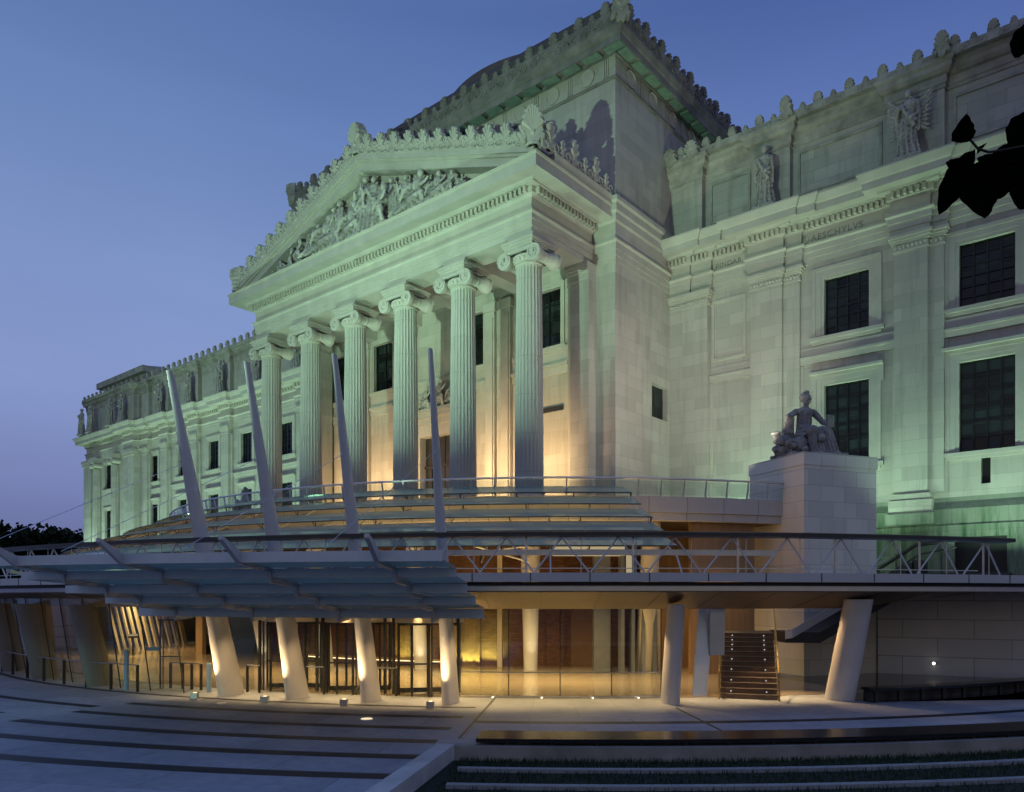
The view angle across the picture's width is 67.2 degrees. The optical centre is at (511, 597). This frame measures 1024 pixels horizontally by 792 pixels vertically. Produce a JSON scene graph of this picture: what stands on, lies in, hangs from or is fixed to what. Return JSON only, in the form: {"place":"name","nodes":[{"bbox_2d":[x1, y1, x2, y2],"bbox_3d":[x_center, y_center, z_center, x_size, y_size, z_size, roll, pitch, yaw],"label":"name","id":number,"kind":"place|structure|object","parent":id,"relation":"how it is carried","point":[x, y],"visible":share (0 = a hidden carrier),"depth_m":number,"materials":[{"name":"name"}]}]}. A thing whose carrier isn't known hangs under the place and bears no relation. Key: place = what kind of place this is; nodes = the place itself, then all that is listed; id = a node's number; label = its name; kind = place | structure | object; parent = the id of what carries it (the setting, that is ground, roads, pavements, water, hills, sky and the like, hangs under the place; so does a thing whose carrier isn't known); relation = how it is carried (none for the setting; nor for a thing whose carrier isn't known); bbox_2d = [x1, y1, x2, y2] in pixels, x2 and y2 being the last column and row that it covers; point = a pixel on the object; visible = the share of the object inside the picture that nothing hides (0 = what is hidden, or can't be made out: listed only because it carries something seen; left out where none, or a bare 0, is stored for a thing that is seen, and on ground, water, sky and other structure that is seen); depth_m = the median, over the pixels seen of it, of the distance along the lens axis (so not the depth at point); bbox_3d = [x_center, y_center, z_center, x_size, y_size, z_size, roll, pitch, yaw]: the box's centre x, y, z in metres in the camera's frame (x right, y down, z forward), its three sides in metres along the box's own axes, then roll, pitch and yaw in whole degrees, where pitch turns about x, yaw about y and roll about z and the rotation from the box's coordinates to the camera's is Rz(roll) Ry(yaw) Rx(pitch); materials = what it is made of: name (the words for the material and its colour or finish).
{"place":"outdoors","nodes":[
{"label":"outdoors","id":0,"kind":"place"},
{"bbox_2d":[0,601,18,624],"bbox_3d":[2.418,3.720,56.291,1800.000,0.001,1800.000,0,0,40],"label":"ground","id":1,"kind":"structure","parent":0,"point":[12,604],"depth_m":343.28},
{"bbox_2d":[0,519,37,578],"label":"tree","id":2,"kind":"object","parent":1,"relation":"on","point":[11,542],"visible":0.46,"depth_m":111.28,"materials":[{"name":"green plant"}]},
{"bbox_2d":[1,523,77,603],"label":"tree","id":3,"kind":"object","parent":1,"relation":"on","point":[50,532],"visible":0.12,"depth_m":119.31,"materials":[{"name":"green plant"}]},
{"bbox_2d":[11,522,83,576],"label":"tree","id":4,"kind":"object","parent":1,"relation":"on","point":[47,525],"visible":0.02,"depth_m":123.69,"materials":[{"name":"green plant"}]},
{"bbox_2d":[28,525,86,570],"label":"tree","id":5,"kind":"object","parent":1,"relation":"on","point":[62,538],"visible":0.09,"depth_m":119.30,"materials":[{"name":"green plant"}]},
{"bbox_2d":[0,695,98,706],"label":"dark pavement","id":6,"kind":"structure","parent":0,"point":[40,701],"depth_m":24.12,"materials":[{"name":"stone"}]},
{"bbox_2d":[0,754,389,778],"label":"dark pavement","id":7,"kind":"structure","parent":0,"point":[192,768],"depth_m":14.60,"materials":[{"name":"grey concrete"}]},
{"bbox_2d":[0,733,418,758],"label":"dark pavement","id":8,"kind":"structure","parent":0,"point":[205,749],"depth_m":16.52,"materials":[{"name":"grey concrete"}]},
{"bbox_2d":[11,719,437,742],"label":"dark pavement","id":9,"kind":"structure","parent":0,"point":[224,734],"depth_m":18.32,"materials":[{"name":"grey concrete"}]},
{"bbox_2d":[0,672,475,707],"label":"dark pavement","id":10,"kind":"structure","parent":0,"point":[3,674],"depth_m":24.83,"materials":[{"name":"stone"}]},
{"bbox_2d":[73,710,451,729],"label":"dark pavement","id":11,"kind":"structure","parent":0,"point":[256,722],"depth_m":20.08,"materials":[{"name":"grey concrete"}]},
{"bbox_2d":[127,702,463,717],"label":"dark pavement","id":12,"kind":"structure","parent":0,"point":[273,711],"depth_m":21.82,"materials":[{"name":"stone"}]},
{"bbox_2d":[458,698,495,737],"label":"dark pavement","id":13,"kind":"structure","parent":0,"point":[473,722],"depth_m":20.57,"materials":[{"name":"stone"}]},
{"bbox_2d":[0,627,1023,791],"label":"pavement","id":14,"kind":"structure","parent":0,"point":[19,776],"depth_m":19.80,"materials":[{"name":"grey concrete"}]},
{"bbox_2d":[1,650,138,691],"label":"railing","id":15,"kind":"object","parent":14,"relation":"on","point":[64,671],"visible":0.86,"depth_m":29.01,"materials":[{"name":"metal"}]},
{"bbox_2d":[124,649,128,689],"bbox_3d":[-13.607,2.560,27.215,0.170,1.420,0.166,0,0,40],"label":"bollard","id":16,"kind":"object","parent":14,"relation":"on","point":[126,670],"visible":1,"depth_m":27.14,"materials":[{"name":"silver metal"}]},
{"bbox_2d":[146,619,183,688],"bbox_3d":[-12.408,2.027,27.568,1.370,2.485,0.061,0,0,0],"label":"sign frame","id":17,"kind":"object","parent":14,"relation":"on","point":[155,648],"visible":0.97,"depth_m":27.55,"materials":[{"name":"brown metal"}]},
{"bbox_2d":[169,662,202,689],"bbox_3d":[-11.606,2.800,27.422,1.555,0.940,0.109,0,0,26],"label":"railing","id":18,"kind":"object","parent":14,"relation":"on","point":[191,675],"visible":0.97,"depth_m":27.29,"materials":[{"name":"metal"}]},
{"bbox_2d":[190,692,198,698],"bbox_3d":[-10.195,3.155,24.772,0.220,0.191,0.180,0,0,0],"label":"floodlight","id":19,"kind":"object","parent":14,"relation":"on","point":[194,695],"visible":1,"depth_m":24.68,"materials":[{"name":"metal"}]},
{"bbox_2d":[206,663,211,691],"bbox_3d":[-10.429,2.770,26.547,0.170,1.000,0.166,0,0,40],"label":"bollard","id":20,"kind":"object","parent":14,"relation":"on","point":[208,677],"visible":1,"depth_m":26.48,"materials":[{"name":"silver metal"}]},
{"bbox_2d":[0,348,483,704],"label":"entrance canopy","id":21,"kind":"object","parent":14,"relation":"on","point":[216,587],"visible":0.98,"depth_m":21.20,"materials":[{"name":"metal"}]},
{"bbox_2d":[246,665,260,692],"bbox_3d":[-8.897,2.800,26.520,0.541,0.940,0.100,0,0,21],"label":"railing","id":22,"kind":"object","parent":14,"relation":"on","point":[259,678],"visible":1,"depth_m":26.49,"materials":[{"name":"metal"}]},
{"bbox_2d":[260,696,268,702],"bbox_3d":[-7.655,3.155,23.870,0.220,0.191,0.180,0,0,0],"label":"floodlight","id":23,"kind":"object","parent":14,"relation":"on","point":[264,699],"visible":1,"depth_m":23.78,"materials":[{"name":"metal"}]},
{"bbox_2d":[305,666,324,694],"bbox_3d":[-6.641,2.800,26.020,0.703,0.940,0.100,0,0,17],"label":"railing","id":24,"kind":"object","parent":14,"relation":"on","point":[306,670],"visible":0.85,"depth_m":25.94,"materials":[{"name":"metal"}]},
{"bbox_2d":[340,699,347,705],"bbox_3d":[-5.052,3.155,23.173,0.220,0.191,0.180,0,0,0],"label":"floodlight","id":25,"kind":"object","parent":14,"relation":"on","point":[343,702],"visible":1,"depth_m":23.08,"materials":[{"name":"metal"}]},
{"bbox_2d":[377,667,397,695],"bbox_3d":[-4.169,2.800,25.592,0.754,0.940,0.100,0,0,12],"label":"railing","id":26,"kind":"object","parent":14,"relation":"on","point":[396,681],"visible":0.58,"depth_m":25.47,"materials":[{"name":"metal"}]},
{"bbox_2d":[426,701,433,707],"bbox_3d":[-2.401,3.155,22.685,0.220,0.191,0.180,0,0,0],"label":"floodlight","id":27,"kind":"object","parent":14,"relation":"on","point":[429,704],"visible":1,"depth_m":22.59,"materials":[{"name":"metal"}]},
{"bbox_2d":[1,489,862,697],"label":"glass pavilion","id":28,"kind":"structure","parent":14,"relation":"on","point":[559,653],"depth_m":33.42,"materials":[{"name":"glass"}]},
{"bbox_2d":[229,548,263,639],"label":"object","id":29,"kind":"object","parent":28,"relation":"on","point":[242,627],"visible":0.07,"depth_m":59.28,"materials":[{"name":"stone"}]},
{"bbox_2d":[232,487,252,510],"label":"seated statue","id":30,"kind":"object","parent":29,"relation":"on","point":[244,490],"visible":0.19,"depth_m":61.13,"materials":[{"name":"stone"}]},
{"bbox_2d":[262,617,325,691],"bbox_3d":[-7.693,1.970,27.516,2.360,2.600,2.360,0,0,40],"label":"revolving door","id":31,"kind":"structure","parent":28,"relation":"in","point":[269,620],"depth_m":27.48,"materials":[{"name":"black metal"}]},
{"bbox_2d":[324,618,391,694],"bbox_3d":[-5.301,1.970,26.784,2.360,2.600,2.360,0,0,40],"label":"revolving door","id":32,"kind":"structure","parent":28,"relation":"in","point":[329,621],"depth_m":26.67,"materials":[{"name":"black metal"}]},
{"bbox_2d":[395,618,463,696],"bbox_3d":[-2.805,1.970,26.242,2.360,2.600,2.360,0,0,40],"label":"revolving door","id":33,"kind":"structure","parent":28,"relation":"in","point":[410,622],"depth_m":25.64,"materials":[{"name":"black metal"}]},
{"bbox_2d":[169,476,783,552],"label":"terrace","id":34,"kind":"structure","parent":28,"relation":"on","point":[672,512],"depth_m":32.12,"materials":[{"name":"metal"}]},
{"bbox_2d":[691,609,709,695],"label":"column","id":35,"kind":"structure","parent":28,"relation":"on","point":[700,672],"depth_m":25.65,"materials":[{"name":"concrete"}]},
{"bbox_2d":[709,609,724,654],"bbox_3d":[6.809,1.120,25.600,0.500,1.600,0.100,0,0,0],"label":"clad panel","id":36,"kind":"object","parent":35,"relation":"attached to","point":[717,634],"visible":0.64,"depth_m":25.55,"materials":[{"name":"metal"}]},
{"bbox_2d":[0,531,1023,704],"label":"curved walkway","id":37,"kind":"structure","parent":14,"relation":"on","point":[675,595],"depth_m":23.21,"materials":[{"name":"metal"}]},
{"bbox_2d":[72,0,1023,665],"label":"museum building","id":38,"kind":"structure","parent":14,"relation":"on","point":[568,252],"depth_m":40.09,"materials":[{"name":"stone"}]},
{"bbox_2d":[76,409,85,436],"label":"statue","id":39,"kind":"object","parent":38,"relation":"on","point":[81,427],"visible":0.93,"depth_m":94.77,"materials":[{"name":"grey stone"}]},
{"bbox_2d":[84,405,94,433],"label":"statue","id":40,"kind":"object","parent":38,"relation":"on","point":[90,425],"visible":0.92,"depth_m":93.13,"materials":[{"name":"grey stone"}]},
{"bbox_2d":[102,462,110,492],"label":"window","id":41,"kind":"structure","parent":38,"relation":"in","point":[108,489],"depth_m":92.98,"materials":[{"name":"stone"}]},
{"bbox_2d":[103,506,110,538],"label":"window","id":42,"kind":"structure","parent":38,"relation":"in","point":[104,508],"depth_m":92.98,"materials":[{"name":"stone"}]},
{"bbox_2d":[104,398,113,426],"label":"statue","id":43,"kind":"object","parent":38,"relation":"on","point":[109,416],"visible":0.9,"depth_m":89.56,"materials":[{"name":"grey stone"}]},
{"bbox_2d":[115,394,125,422],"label":"statue","id":44,"kind":"object","parent":38,"relation":"on","point":[121,412],"visible":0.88,"depth_m":87.62,"materials":[{"name":"grey stone"}]},
{"bbox_2d":[149,497,159,534],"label":"window","id":45,"kind":"structure","parent":38,"relation":"in","point":[156,511],"depth_m":86.21,"materials":[{"name":"stone"}]},
{"bbox_2d":[150,450,159,484],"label":"window","id":46,"kind":"structure","parent":38,"relation":"in","point":[156,459],"depth_m":86.23,"materials":[{"name":"stone"}]},
{"bbox_2d":[153,383,163,413],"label":"statue","id":47,"kind":"object","parent":38,"relation":"on","point":[158,407],"visible":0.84,"depth_m":83.30,"materials":[{"name":"grey stone"}]},
{"bbox_2d":[174,445,183,479],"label":"window","id":48,"kind":"structure","parent":38,"relation":"in","point":[177,477],"depth_m":82.92,"materials":[{"name":"stone"}]},
{"bbox_2d":[174,492,188,516],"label":"window","id":49,"kind":"structure","parent":38,"relation":"in","point":[183,502],"depth_m":82.75,"materials":[{"name":"stone"}]},
{"bbox_2d":[182,372,192,403],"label":"statue","id":50,"kind":"object","parent":38,"relation":"on","point":[188,396],"visible":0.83,"depth_m":79.15,"materials":[{"name":"grey stone"}]},
{"bbox_2d":[204,434,220,473],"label":"window","id":51,"kind":"structure","parent":38,"relation":"in","point":[215,445],"depth_m":78.53,"materials":[{"name":"stone"}]},
{"bbox_2d":[204,486,220,513],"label":"window","id":52,"kind":"structure","parent":38,"relation":"in","point":[215,490],"depth_m":78.38,"materials":[{"name":"stone"}]},
{"bbox_2d":[213,360,224,393],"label":"statue","id":53,"kind":"object","parent":38,"relation":"on","point":[219,385],"visible":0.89,"depth_m":75.18,"materials":[{"name":"grey stone"}]},
{"bbox_2d":[236,425,254,467],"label":"window","id":54,"kind":"structure","parent":38,"relation":"in","point":[248,442],"depth_m":74.57,"materials":[{"name":"stone"}]},
{"bbox_2d":[235,480,255,507],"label":"window","id":55,"kind":"structure","parent":38,"relation":"in","point":[249,484],"depth_m":74.12,"materials":[{"name":"stone"}]},
{"bbox_2d":[251,360,260,380],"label":"statue","id":56,"kind":"object","parent":38,"relation":"on","point":[255,370],"visible":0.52,"depth_m":71.05,"materials":[{"name":"grey stone"}]},
{"bbox_2d":[282,414,295,458],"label":"window","id":57,"kind":"structure","parent":38,"relation":"in","point":[288,429],"depth_m":70.10,"materials":[{"name":"stone"}]},
{"bbox_2d":[282,473,295,505],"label":"window","id":58,"kind":"structure","parent":38,"relation":"in","point":[288,477],"depth_m":69.95,"materials":[{"name":"stone"}]},
{"bbox_2d":[289,349,300,368],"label":"statue","id":59,"kind":"object","parent":38,"relation":"on","point":[296,361],"visible":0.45,"depth_m":66.96,"materials":[{"name":"grey stone"}]},
{"bbox_2d":[332,351,344,405],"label":"window","id":60,"kind":"structure","parent":38,"relation":"in","point":[341,362],"depth_m":55.01,"materials":[{"name":"stone"}]},
{"bbox_2d":[369,336,392,396],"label":"window","id":61,"kind":"structure","parent":38,"relation":"in","point":[384,353],"depth_m":52.16,"materials":[{"name":"glass"}]},
{"bbox_2d":[425,435,449,497],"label":"main door","id":62,"kind":"structure","parent":38,"relation":"in","point":[444,441],"depth_m":48.65,"materials":[{"name":"brown metal"}]},
{"bbox_2d":[475,306,484,368],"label":"window","id":63,"kind":"structure","parent":38,"relation":"in","point":[479,319],"depth_m":46.41,"materials":[{"name":"glass"}]},
{"bbox_2d":[542,279,566,351],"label":"window","id":64,"kind":"structure","parent":38,"relation":"in","point":[553,302],"depth_m":42.85,"materials":[{"name":"glass"}]},
{"bbox_2d":[652,386,662,419],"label":"block window","id":65,"kind":"structure","parent":38,"relation":"in","point":[657,394],"depth_m":43.21,"materials":[{"name":"black glass"}]},
{"bbox_2d":[751,145,775,209],"bbox_3d":[12.977,-21.503,39.550,1.190,3.338,0.896,0,0,40],"label":"statue","id":66,"kind":"object","parent":38,"relation":"on","point":[764,177],"visible":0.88,"depth_m":39.28,"materials":[{"name":"grey stone"}]},
{"bbox_2d":[809,360,883,467],"bbox_3d":[16.467,-8.725,37.947,3.460,5.110,0.595,0,0,40],"label":"window","id":67,"kind":"structure","parent":38,"relation":"in","point":[855,407],"depth_m":37.87,"materials":[{"name":"glass"}]},
{"bbox_2d":[809,252,884,345],"bbox_3d":[16.491,-14.590,37.976,3.500,3.800,0.520,0,0,40],"label":"window","id":68,"kind":"structure","parent":38,"relation":"in","point":[853,301],"depth_m":38.03,"materials":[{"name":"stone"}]},
{"bbox_2d":[854,582,890,582],"bbox_3d":[17.417,-0.545,28.895,12.255,0.230,10.866,0,0,27],"label":"side landing","id":69,"kind":"object","parent":38,"relation":"attached to","point":[872,582],"visible":0.01,"depth_m":26.16,"materials":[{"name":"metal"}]},
{"bbox_2d":[769,559,889,642],"bbox_3d":[13.216,0.117,31.300,6.478,3.346,1.896,0,0,-20],"label":"side stair flight","id":70,"kind":"object","parent":69,"relation":"on","point":[822,626],"visible":0.36,"depth_m":30.10,"materials":[{"name":"grey concrete"}]},
{"bbox_2d":[876,541,1012,574],"bbox_3d":[18.850,-1.571,33.987,5.160,1.883,2.285,0,0,40],"label":"stair flight","id":71,"kind":"object","parent":69,"relation":"on","point":[913,564],"visible":0.37,"depth_m":33.76,"materials":[{"name":"metal"}]},
{"bbox_2d":[888,86,932,161],"bbox_3d":[18.093,-21.483,35.129,1.899,3.303,0.914,0,0,40],"label":"statue","id":72,"kind":"object","parent":38,"relation":"on","point":[909,117],"visible":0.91,"depth_m":34.88,"materials":[{"name":"grey stone"}]},
{"bbox_2d":[941,334,1023,460],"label":"window","id":73,"kind":"structure","parent":38,"relation":"in","point":[991,389],"depth_m":34.27,"materials":[{"name":"glass"}]},
{"bbox_2d":[944,213,1023,318],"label":"window","id":74,"kind":"structure","parent":38,"relation":"in","point":[992,269],"depth_m":34.26,"materials":[{"name":"glass"}]},
{"bbox_2d":[454,735,1023,761],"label":"retaining wall","id":75,"kind":"structure","parent":14,"relation":"on","point":[706,752],"depth_m":16.81,"materials":[{"name":"concrete"}]},
{"bbox_2d":[718,609,779,700],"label":"entrance stairs","id":76,"kind":"structure","parent":14,"relation":"on","point":[749,669],"depth_m":26.35,"materials":[{"name":"brown wood"}]},
{"bbox_2d":[476,721,1023,745],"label":"slab bench","id":77,"kind":"object","parent":14,"relation":"on","point":[857,735],"visible":1,"depth_m":17.40,"materials":[{"name":"black stone"}]},
{"bbox_2d":[748,451,877,675],"bbox_3d":[13.254,-1.370,34.140,3.960,9.280,3.580,0,0,-21],"label":"statue pedestal","id":78,"kind":"object","parent":14,"relation":"on","point":[817,492],"visible":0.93,"depth_m":32.59,"materials":[{"name":"stone"}]},
{"bbox_2d":[770,390,848,459],"bbox_3d":[12.747,-7.510,33.702,2.903,3.123,2.330,0,0,-8],"label":"seated statue","id":79,"kind":"object","parent":78,"relation":"on","point":[807,436],"visible":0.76,"depth_m":33.19,"materials":[{"name":"stone"}]},
{"bbox_2d":[861,677,1023,700],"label":"pool bench","id":80,"kind":"object","parent":14,"relation":"on","point":[922,691],"visible":1,"depth_m":25.16,"materials":[{"name":"black stone"}]},
{"bbox_2d":[878,592,1023,678],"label":"panel wall","id":81,"kind":"structure","parent":14,"relation":"on","point":[973,635],"depth_m":31.75,"materials":[{"name":"grey stone"}]},
{"bbox_2d":[0,0,1023,742],"label":"sky","id":82,"kind":"structure","parent":0,"point":[149,148],"materials":[{"name":"blue"}]},
{"bbox_2d":[676,708,722,730],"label":"dark pavement","id":83,"kind":"structure","parent":0,"point":[699,719],"depth_m":20.57,"materials":[{"name":"stone"}]},
{"bbox_2d":[414,747,1023,791],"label":"lawn ground","id":84,"kind":"structure","parent":0,"point":[430,785],"depth_m":15.18,"materials":[{"name":"green plant"}]},
{"bbox_2d":[365,744,454,791],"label":"planter wall","id":85,"kind":"structure","parent":84,"relation":"on","point":[415,774],"depth_m":14.58,"materials":[{"name":"concrete"}]},
{"bbox_2d":[446,776,1023,790],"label":"lawn kerb","id":86,"kind":"structure","parent":84,"relation":"on","point":[718,787],"depth_m":14.24,"materials":[{"name":"stone"}]},
{"bbox_2d":[457,758,1023,773],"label":"lawn kerb","id":87,"kind":"structure","parent":84,"relation":"on","point":[718,769],"depth_m":15.62,"materials":[{"name":"stone"}]},
{"bbox_2d":[475,709,1023,723],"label":"dark pavement","id":88,"kind":"structure","parent":0,"point":[743,721],"depth_m":20.24,"materials":[{"name":"stone"}]},
{"bbox_2d":[780,673,1023,702],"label":"pool water","id":89,"kind":"structure","parent":0,"point":[878,679],"depth_m":29.78,"materials":[{"name":"black liquid"}]},
{"bbox_2d":[937,24,1023,217],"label":"tree branch","id":90,"kind":"object","parent":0,"point":[984,184],"visible":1,"depth_m":2.20,"materials":[{"name":"black plant"}]}
]}

